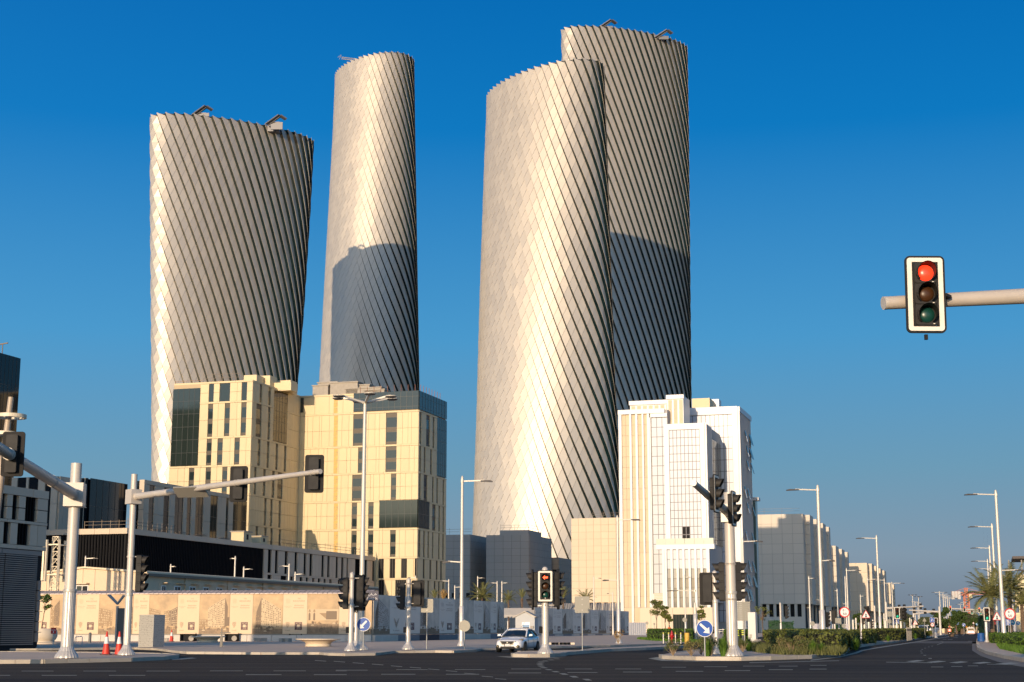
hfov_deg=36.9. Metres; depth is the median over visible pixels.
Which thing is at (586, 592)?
palm tree
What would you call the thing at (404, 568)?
window
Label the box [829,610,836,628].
traffic light
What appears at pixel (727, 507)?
signal mast
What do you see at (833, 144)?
sky
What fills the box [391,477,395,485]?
window
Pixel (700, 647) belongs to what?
shrub
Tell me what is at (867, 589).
street lamp
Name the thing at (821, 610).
street lamp
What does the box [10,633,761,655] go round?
plaza pavement
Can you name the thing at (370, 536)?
window
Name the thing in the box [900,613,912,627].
tree
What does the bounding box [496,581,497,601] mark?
street lamp
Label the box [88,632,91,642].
bollard
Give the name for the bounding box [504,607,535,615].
car shade
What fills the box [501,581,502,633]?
street lamp
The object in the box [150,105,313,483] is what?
twisted tower
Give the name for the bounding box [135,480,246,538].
office building
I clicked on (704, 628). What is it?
road sign
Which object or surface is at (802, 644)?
shrub
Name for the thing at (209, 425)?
window
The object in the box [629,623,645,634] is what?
sheet fence
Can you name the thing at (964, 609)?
signal mast
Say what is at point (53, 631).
notice sign
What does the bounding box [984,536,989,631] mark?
street lamp
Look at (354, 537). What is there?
window
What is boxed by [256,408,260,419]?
window
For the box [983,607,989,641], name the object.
traffic light
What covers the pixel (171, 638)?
traffic cone
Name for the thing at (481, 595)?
palm tree
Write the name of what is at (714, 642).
shrub
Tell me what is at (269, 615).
site hoarding
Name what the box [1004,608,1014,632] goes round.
road sign
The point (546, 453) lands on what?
twisted tower
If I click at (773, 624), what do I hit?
site screen
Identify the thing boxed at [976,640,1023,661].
corner pavement
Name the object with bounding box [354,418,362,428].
window
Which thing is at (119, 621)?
totem
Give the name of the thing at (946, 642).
crossing slab
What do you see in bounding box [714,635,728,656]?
grass tuft
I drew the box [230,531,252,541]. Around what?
rooftop unit
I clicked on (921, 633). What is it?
hedge
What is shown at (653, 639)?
lawn
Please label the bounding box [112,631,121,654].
traffic cone
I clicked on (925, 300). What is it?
signal mast
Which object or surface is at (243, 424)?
window
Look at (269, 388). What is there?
window
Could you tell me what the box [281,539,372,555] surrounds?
guard rail
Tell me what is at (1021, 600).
palm tree
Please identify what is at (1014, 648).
groundcover
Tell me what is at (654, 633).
hedge
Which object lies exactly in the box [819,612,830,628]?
traffic light
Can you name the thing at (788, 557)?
panelled building
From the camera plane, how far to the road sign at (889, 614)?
196.86 m
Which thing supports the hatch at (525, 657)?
on the road
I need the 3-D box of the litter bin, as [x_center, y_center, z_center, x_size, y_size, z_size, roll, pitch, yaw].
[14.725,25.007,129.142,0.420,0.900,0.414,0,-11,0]
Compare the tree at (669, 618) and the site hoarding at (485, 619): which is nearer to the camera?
the site hoarding at (485, 619)
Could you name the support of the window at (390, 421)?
in the office building at (260, 426)
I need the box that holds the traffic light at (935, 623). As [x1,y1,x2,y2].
[934,618,937,637]
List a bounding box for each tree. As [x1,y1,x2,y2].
[40,594,52,627]
[429,589,439,597]
[439,589,448,598]
[467,580,496,601]
[499,590,516,628]
[516,588,526,607]
[561,586,569,608]
[574,589,595,603]
[649,599,665,627]
[660,606,668,627]
[663,612,672,624]
[697,605,705,619]
[754,606,772,636]
[852,613,864,635]
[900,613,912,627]
[916,617,930,626]
[929,607,960,633]
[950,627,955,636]
[951,610,969,633]
[959,564,1021,631]
[960,614,972,626]
[968,617,977,633]
[979,561,1023,631]
[1004,586,1023,631]
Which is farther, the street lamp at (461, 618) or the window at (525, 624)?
the window at (525, 624)
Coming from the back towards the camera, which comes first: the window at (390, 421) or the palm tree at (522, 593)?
the window at (390, 421)
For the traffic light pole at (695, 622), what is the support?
on the plaza pavement at (337, 648)
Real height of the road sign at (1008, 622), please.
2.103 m
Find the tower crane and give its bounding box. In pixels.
[951,588,983,613]
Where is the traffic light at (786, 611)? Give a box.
[779,603,788,628]
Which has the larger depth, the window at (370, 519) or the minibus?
the window at (370, 519)
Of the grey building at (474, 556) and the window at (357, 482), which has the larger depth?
the grey building at (474, 556)
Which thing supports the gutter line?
on the road
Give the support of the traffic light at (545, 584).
on the signal island at (557, 653)
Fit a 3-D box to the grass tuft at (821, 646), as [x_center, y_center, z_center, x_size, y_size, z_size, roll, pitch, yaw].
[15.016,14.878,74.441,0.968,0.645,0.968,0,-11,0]
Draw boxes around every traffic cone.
[100,631,111,654]
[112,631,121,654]
[168,630,174,641]
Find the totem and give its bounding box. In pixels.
[107,594,124,645]
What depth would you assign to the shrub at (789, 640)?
75.58 m
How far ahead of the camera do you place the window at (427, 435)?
357.75 m
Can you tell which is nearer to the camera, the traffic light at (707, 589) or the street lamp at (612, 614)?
the traffic light at (707, 589)
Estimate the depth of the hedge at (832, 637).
82.18 m
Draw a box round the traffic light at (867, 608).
[864,606,876,628]
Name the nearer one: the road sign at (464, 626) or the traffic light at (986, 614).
the road sign at (464, 626)
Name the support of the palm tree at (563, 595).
on the plaza pavement at (337, 648)
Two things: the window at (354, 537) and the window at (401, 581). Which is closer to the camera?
the window at (401, 581)
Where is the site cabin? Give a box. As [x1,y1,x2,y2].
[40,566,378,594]
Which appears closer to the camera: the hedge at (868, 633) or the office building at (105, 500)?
the hedge at (868, 633)
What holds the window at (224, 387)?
in the office building at (260, 426)
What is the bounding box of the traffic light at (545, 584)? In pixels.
[526,567,564,653]
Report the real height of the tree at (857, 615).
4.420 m
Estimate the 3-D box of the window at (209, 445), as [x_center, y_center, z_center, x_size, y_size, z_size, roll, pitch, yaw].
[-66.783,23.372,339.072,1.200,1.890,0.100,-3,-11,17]
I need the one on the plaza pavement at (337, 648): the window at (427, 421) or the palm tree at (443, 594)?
the palm tree at (443, 594)
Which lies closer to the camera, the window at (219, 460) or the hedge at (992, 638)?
the hedge at (992, 638)
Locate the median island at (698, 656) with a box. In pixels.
[659,633,947,660]
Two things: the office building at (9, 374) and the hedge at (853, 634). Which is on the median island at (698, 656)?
the hedge at (853, 634)
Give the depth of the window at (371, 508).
352.03 m
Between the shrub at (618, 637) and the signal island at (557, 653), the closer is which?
the signal island at (557, 653)
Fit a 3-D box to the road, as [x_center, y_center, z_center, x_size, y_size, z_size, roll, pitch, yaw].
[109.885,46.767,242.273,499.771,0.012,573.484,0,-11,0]
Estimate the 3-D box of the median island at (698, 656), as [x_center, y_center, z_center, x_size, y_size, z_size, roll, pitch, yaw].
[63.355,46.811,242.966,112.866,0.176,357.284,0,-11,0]
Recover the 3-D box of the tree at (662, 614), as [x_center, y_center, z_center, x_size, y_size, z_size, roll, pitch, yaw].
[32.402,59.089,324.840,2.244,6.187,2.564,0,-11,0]
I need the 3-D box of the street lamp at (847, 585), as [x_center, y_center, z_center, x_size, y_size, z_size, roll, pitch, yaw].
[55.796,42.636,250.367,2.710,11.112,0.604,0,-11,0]
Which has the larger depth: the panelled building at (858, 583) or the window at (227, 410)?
the panelled building at (858, 583)
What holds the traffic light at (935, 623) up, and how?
on the road
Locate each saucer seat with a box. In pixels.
[190,636,225,641]
[296,638,340,646]
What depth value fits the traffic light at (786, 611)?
186.94 m
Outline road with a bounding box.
[0,634,1023,681]
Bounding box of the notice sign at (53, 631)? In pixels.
[51,628,55,644]
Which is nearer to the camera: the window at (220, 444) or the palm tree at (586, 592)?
the palm tree at (586, 592)
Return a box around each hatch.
[498,656,558,657]
[649,657,696,661]
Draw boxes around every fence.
[536,603,620,634]
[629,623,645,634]
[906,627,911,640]
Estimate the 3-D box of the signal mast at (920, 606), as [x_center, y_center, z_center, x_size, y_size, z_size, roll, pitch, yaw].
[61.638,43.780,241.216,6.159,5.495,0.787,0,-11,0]
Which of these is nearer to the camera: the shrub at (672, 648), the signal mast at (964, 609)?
the shrub at (672, 648)
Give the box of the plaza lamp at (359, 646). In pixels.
[332,392,397,649]
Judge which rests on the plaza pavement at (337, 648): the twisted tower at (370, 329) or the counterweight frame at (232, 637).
the counterweight frame at (232, 637)
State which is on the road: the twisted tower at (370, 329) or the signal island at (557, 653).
the signal island at (557, 653)
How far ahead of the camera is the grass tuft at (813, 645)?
73.79 m
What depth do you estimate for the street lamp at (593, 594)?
295.89 m
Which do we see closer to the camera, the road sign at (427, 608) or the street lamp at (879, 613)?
the road sign at (427, 608)
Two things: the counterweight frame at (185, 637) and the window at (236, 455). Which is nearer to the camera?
the counterweight frame at (185, 637)
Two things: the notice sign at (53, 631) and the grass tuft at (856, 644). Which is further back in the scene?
the notice sign at (53, 631)
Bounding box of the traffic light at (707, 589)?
[699,570,719,653]
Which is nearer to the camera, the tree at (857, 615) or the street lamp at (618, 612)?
the street lamp at (618, 612)
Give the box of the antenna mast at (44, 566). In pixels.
[41,536,66,594]
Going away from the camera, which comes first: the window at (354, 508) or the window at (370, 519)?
the window at (370, 519)
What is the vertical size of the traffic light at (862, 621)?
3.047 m
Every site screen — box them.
[768,620,779,629]
[779,621,793,628]
[977,616,984,633]
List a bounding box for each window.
[76,585,88,594]
[189,472,193,479]
[206,471,210,479]
[207,442,211,450]
[207,455,210,462]
[208,408,212,418]
[208,424,212,433]
[209,384,213,401]
[217,454,221,462]
[218,442,222,450]
[220,383,229,401]
[223,471,226,478]
[224,423,229,433]
[225,408,229,417]
[234,454,238,461]
[235,441,239,449]
[241,407,246,417]
[241,422,245,432]
[242,382,246,400]
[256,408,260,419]
[256,423,259,434]
[268,388,269,404]
[277,488,281,496]
[300,398,303,412]
[352,490,360,498]
[352,506,356,514]
[352,518,356,526]
[352,535,356,542]
[353,433,362,442]
[353,478,361,486]
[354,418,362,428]
[358,463,361,470]
[368,518,372,525]
[368,534,372,542]
[368,546,372,554]
[369,506,373,513]
[379,559,383,577]
[379,580,383,594]
[386,417,396,427]
[386,432,396,441]
[386,450,396,457]
[386,462,395,469]
[390,546,395,554]
[390,559,394,577]
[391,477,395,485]
[391,489,395,497]
[391,534,395,541]
[396,580,405,595]
[401,558,406,577]
[426,419,428,429]
[426,434,428,443]
[522,622,529,627]
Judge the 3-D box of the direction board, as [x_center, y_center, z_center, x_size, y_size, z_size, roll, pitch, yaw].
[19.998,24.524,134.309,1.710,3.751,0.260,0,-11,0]
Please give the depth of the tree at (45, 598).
127.10 m
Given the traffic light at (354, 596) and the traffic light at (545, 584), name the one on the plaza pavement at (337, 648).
the traffic light at (354, 596)
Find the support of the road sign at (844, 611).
on the median island at (698, 656)
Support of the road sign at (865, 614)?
on the median island at (698, 656)
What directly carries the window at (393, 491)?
in the office building at (260, 426)
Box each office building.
[0,342,20,485]
[0,485,48,650]
[11,476,69,529]
[79,478,127,528]
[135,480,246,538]
[169,375,446,598]
[618,394,760,632]
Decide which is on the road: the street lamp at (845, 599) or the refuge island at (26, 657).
the refuge island at (26, 657)
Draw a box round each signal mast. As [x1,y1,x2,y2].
[0,432,86,657]
[117,455,323,654]
[690,474,747,655]
[881,256,1023,339]
[884,602,923,627]
[909,607,941,634]
[912,609,934,627]
[949,606,982,612]
[962,610,994,614]
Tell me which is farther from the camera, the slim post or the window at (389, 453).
the window at (389, 453)
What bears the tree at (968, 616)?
on the ground
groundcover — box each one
[743,641,846,654]
[996,643,1023,653]
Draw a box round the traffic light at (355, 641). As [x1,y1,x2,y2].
[353,611,357,645]
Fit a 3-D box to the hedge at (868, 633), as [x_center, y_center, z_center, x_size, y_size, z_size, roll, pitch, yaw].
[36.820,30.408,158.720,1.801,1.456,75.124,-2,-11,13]
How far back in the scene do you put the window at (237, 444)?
337.06 m
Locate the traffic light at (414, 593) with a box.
[396,578,423,648]
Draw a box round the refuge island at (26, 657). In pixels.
[0,651,178,663]
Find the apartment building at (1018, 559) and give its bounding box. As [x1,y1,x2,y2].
[1008,556,1023,631]
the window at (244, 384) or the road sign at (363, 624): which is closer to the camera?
the road sign at (363, 624)
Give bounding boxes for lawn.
[637,637,726,642]
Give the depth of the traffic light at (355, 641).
102.12 m
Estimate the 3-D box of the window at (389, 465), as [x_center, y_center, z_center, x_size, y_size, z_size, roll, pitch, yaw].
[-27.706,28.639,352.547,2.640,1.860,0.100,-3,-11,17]
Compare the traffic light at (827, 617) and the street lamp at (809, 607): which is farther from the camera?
the street lamp at (809, 607)
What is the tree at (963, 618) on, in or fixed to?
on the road
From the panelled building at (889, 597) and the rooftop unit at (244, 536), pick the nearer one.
the rooftop unit at (244, 536)
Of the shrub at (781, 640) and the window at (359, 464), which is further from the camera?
the window at (359, 464)
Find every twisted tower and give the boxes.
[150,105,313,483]
[319,51,419,391]
[472,57,619,559]
[561,19,691,455]
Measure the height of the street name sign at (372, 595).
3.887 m
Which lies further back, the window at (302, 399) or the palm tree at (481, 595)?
the window at (302, 399)
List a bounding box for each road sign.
[357,617,369,650]
[421,599,432,648]
[459,620,469,648]
[575,596,589,650]
[696,619,712,655]
[835,618,840,628]
[839,606,849,624]
[862,610,869,628]
[887,611,891,620]
[930,618,934,633]
[993,611,999,631]
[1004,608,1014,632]
[1006,619,1010,631]
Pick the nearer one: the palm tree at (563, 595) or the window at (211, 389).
the palm tree at (563, 595)
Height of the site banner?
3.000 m
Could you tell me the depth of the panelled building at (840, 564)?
767.32 m
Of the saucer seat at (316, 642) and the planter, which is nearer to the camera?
the saucer seat at (316, 642)
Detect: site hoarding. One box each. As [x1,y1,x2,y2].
[38,590,374,640]
[372,595,503,640]
[534,608,628,635]
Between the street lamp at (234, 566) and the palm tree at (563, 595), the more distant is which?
the palm tree at (563, 595)
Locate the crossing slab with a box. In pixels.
[914,641,975,642]
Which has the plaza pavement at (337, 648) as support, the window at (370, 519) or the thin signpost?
the thin signpost
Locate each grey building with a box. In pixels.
[445,534,491,600]
[486,530,551,630]
[551,557,572,608]
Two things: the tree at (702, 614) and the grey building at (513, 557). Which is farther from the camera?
the grey building at (513, 557)
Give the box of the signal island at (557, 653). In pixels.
[511,644,683,656]
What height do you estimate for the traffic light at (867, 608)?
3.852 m
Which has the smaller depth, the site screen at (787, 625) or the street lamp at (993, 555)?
the street lamp at (993, 555)
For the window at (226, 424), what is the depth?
338.55 m
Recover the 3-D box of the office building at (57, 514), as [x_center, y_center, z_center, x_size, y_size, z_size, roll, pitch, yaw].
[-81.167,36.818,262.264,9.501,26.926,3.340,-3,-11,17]
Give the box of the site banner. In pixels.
[1013,617,1016,631]
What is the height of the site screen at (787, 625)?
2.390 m
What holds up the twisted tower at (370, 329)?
on the ground
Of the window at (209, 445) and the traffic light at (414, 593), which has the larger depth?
the window at (209, 445)
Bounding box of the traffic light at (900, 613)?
[894,607,906,627]
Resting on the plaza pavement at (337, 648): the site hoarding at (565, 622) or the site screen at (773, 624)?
the site hoarding at (565, 622)
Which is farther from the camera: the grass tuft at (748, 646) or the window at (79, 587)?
the window at (79, 587)
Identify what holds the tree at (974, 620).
on the road
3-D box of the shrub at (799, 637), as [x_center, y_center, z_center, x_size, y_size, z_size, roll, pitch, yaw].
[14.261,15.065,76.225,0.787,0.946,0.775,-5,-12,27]
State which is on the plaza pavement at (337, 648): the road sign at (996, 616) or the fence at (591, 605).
the fence at (591, 605)
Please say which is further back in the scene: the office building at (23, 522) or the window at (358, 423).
the window at (358, 423)
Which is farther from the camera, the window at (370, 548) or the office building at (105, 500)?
the window at (370, 548)
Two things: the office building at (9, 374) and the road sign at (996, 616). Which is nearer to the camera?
the road sign at (996, 616)
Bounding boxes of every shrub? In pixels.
[614,629,623,643]
[663,639,681,654]
[683,639,701,655]
[693,636,707,654]
[700,635,719,655]
[738,638,749,651]
[770,639,781,647]
[772,637,787,648]
[782,637,799,651]
[793,635,806,650]
[795,639,809,651]
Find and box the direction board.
[737,601,749,639]
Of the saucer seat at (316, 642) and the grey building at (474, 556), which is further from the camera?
the grey building at (474, 556)
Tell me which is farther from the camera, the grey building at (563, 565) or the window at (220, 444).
the grey building at (563, 565)
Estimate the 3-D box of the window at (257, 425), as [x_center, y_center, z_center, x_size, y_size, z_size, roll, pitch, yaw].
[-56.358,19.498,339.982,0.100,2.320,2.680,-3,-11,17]
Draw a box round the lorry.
[916,625,928,630]
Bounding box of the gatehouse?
[514,611,538,633]
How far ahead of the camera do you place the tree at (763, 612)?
246.06 m
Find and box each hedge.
[646,628,693,639]
[723,629,747,640]
[762,628,848,653]
[848,629,860,649]
[861,628,876,643]
[875,628,906,640]
[912,628,926,638]
[988,631,997,642]
[996,631,1023,646]
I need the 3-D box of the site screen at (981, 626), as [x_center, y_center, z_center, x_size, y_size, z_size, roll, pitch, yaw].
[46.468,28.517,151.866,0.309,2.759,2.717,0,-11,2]
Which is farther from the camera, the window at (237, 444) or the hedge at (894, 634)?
the window at (237, 444)
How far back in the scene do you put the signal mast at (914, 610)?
295.32 m
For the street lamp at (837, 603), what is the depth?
262.51 m
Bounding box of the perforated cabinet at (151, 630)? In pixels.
[138,615,164,646]
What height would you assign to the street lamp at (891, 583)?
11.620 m
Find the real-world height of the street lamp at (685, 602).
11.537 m
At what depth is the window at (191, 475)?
339.04 m
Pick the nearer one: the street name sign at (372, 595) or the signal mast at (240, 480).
the signal mast at (240, 480)
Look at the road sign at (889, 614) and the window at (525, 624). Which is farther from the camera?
the window at (525, 624)
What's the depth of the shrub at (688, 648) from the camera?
71.05 m
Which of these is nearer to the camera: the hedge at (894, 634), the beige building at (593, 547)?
the hedge at (894, 634)
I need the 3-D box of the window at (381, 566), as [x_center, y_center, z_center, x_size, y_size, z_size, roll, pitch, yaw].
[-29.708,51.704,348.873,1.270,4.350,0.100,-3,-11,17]
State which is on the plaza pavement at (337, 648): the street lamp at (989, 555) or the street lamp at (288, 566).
the street lamp at (288, 566)
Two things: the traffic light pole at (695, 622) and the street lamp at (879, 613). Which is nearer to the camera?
the traffic light pole at (695, 622)
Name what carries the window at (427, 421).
in the office building at (260, 426)
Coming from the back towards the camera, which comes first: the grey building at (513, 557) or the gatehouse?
the grey building at (513, 557)
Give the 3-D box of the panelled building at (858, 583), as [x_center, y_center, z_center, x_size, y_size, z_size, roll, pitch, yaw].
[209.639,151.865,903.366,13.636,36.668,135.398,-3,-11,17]
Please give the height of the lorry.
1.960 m
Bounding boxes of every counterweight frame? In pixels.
[180,633,196,640]
[224,633,238,640]
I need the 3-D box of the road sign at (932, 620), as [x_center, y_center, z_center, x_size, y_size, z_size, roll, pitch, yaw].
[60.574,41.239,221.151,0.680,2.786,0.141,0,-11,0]
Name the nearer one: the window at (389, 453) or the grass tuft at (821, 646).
the grass tuft at (821, 646)
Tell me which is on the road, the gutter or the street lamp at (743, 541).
the gutter
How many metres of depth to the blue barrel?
147.73 m
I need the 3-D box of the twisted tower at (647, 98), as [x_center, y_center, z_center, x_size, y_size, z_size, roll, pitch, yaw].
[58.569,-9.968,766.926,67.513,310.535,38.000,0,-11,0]
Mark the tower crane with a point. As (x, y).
(954, 594)
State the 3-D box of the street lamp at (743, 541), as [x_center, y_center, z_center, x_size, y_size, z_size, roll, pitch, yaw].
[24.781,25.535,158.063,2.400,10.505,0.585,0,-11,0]
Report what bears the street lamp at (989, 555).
on the corner pavement at (992, 649)
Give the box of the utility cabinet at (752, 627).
[748,612,757,640]
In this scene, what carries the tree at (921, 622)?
on the ground
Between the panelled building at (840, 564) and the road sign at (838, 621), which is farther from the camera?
the panelled building at (840, 564)
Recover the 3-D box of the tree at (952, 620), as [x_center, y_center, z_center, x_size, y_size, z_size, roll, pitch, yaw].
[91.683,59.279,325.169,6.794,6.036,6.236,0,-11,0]
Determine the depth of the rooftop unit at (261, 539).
296.48 m
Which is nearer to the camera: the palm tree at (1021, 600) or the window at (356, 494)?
the palm tree at (1021, 600)
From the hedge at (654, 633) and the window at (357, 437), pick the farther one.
the window at (357, 437)
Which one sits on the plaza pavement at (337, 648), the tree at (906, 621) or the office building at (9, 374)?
the office building at (9, 374)
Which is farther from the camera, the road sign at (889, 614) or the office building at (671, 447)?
the office building at (671, 447)
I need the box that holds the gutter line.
[813,635,956,659]
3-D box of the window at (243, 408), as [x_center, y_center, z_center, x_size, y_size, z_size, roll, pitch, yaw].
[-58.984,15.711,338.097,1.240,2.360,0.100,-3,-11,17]
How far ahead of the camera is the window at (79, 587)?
175.94 m
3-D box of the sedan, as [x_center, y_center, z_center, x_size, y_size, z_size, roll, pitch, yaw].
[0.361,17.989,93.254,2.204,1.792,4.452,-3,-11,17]
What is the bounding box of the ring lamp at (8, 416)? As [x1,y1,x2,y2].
[0,397,26,514]
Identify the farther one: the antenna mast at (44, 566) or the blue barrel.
the antenna mast at (44, 566)
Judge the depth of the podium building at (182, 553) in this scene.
273.68 m
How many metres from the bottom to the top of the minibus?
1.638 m
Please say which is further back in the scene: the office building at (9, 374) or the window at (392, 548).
the window at (392, 548)
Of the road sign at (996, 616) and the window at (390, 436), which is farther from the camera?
the window at (390, 436)
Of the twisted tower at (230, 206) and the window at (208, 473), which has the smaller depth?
the window at (208, 473)
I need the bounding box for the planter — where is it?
[37,628,60,643]
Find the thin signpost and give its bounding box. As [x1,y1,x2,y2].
[220,628,230,646]
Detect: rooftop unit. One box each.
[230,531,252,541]
[251,535,267,543]
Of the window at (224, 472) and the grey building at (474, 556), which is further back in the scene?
the grey building at (474, 556)
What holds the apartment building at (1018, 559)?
on the ground
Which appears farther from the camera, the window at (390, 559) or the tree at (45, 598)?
the window at (390, 559)
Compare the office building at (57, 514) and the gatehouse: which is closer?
the gatehouse
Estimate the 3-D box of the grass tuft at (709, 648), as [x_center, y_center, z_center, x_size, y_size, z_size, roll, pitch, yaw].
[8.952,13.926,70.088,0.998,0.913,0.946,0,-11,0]
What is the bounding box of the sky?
[0,0,1023,628]
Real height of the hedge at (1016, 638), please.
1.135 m
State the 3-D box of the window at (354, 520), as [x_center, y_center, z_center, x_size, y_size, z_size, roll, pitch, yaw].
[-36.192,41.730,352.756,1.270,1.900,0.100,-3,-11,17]
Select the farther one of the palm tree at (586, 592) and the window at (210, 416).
the window at (210, 416)
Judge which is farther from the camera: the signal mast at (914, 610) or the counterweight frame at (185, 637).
the signal mast at (914, 610)
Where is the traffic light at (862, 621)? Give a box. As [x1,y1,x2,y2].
[860,615,864,637]
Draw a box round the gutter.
[972,643,1023,666]
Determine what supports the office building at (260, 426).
on the plaza pavement at (337, 648)
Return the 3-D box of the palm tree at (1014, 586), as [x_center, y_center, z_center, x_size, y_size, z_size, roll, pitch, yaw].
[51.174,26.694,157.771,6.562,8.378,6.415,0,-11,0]
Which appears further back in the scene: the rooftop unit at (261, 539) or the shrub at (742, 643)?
the rooftop unit at (261, 539)
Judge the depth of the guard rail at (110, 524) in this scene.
251.81 m
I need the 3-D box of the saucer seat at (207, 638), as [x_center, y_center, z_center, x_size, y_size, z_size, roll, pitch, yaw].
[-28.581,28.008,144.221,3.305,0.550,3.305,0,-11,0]
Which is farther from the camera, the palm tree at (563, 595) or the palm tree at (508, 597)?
the palm tree at (563, 595)
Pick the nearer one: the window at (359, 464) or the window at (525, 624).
the window at (525, 624)
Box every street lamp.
[230,556,235,576]
[279,564,289,579]
[442,476,492,645]
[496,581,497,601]
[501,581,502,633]
[593,576,600,609]
[602,515,639,642]
[607,591,613,634]
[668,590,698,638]
[684,575,689,628]
[742,538,762,628]
[786,485,834,628]
[806,576,815,627]
[833,589,838,617]
[841,576,847,623]
[846,568,860,617]
[856,535,881,627]
[867,577,879,605]
[879,582,904,627]
[964,490,1023,632]
[968,523,999,631]
[970,545,1006,594]
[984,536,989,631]
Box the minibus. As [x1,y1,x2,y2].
[966,627,975,634]
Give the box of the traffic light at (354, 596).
[338,572,369,650]
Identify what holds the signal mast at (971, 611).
on the road
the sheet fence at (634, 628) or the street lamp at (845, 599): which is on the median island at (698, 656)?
the street lamp at (845, 599)
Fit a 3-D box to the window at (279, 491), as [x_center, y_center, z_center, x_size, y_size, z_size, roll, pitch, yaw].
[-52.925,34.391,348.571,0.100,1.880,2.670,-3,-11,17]
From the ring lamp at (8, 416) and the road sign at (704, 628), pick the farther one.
the road sign at (704, 628)
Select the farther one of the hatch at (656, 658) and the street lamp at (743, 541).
the street lamp at (743, 541)
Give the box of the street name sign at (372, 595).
[366,591,377,599]
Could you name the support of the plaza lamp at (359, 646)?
on the plaza pavement at (337, 648)
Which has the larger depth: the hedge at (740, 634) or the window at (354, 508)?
the window at (354, 508)
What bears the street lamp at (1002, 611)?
on the corner pavement at (992, 649)
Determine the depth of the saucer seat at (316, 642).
109.24 m
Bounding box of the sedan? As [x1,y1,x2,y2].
[496,625,539,651]
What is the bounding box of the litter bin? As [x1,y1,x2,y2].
[684,633,689,643]
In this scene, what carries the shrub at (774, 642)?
on the median island at (698, 656)
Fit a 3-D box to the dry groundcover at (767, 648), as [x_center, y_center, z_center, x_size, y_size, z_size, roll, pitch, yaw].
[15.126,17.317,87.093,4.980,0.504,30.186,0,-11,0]
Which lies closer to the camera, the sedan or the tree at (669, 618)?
the sedan
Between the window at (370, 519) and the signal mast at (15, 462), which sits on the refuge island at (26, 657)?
the signal mast at (15, 462)
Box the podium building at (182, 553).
[41,528,374,586]
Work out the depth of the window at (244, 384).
338.96 m
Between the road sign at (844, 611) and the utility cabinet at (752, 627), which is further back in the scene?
the road sign at (844, 611)
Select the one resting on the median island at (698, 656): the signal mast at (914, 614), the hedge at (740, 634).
the signal mast at (914, 614)
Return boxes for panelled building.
[758,514,832,631]
[826,546,850,627]
[849,563,887,628]
[884,583,895,627]
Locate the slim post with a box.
[848,614,849,629]
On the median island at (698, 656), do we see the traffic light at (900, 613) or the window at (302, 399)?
the traffic light at (900, 613)
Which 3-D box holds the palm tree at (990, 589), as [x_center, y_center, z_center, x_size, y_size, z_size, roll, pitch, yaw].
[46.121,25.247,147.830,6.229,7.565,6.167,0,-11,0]
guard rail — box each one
[84,520,173,532]
[203,373,238,380]
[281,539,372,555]
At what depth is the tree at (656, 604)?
324.87 m
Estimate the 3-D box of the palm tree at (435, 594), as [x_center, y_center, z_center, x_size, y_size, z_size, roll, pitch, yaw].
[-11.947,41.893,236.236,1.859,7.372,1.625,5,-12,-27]
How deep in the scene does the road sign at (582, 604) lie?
86.96 m
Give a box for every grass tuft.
[702,639,715,655]
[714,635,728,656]
[743,637,753,650]
[806,638,819,652]
[818,643,826,652]
[850,636,860,649]
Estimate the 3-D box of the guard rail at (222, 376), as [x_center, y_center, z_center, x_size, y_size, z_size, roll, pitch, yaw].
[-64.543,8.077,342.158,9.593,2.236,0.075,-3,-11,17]
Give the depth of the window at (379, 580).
347.98 m
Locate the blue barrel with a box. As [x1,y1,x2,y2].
[977,633,984,641]
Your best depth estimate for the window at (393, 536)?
349.21 m
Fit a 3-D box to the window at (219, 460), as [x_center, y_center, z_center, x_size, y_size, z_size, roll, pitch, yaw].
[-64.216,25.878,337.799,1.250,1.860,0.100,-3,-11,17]
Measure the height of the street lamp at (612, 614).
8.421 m
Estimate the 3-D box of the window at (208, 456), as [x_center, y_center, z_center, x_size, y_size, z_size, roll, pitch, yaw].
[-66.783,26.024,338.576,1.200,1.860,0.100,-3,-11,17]
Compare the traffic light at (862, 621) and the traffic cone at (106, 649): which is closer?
the traffic cone at (106, 649)
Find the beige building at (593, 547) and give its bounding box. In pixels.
[571,517,620,609]

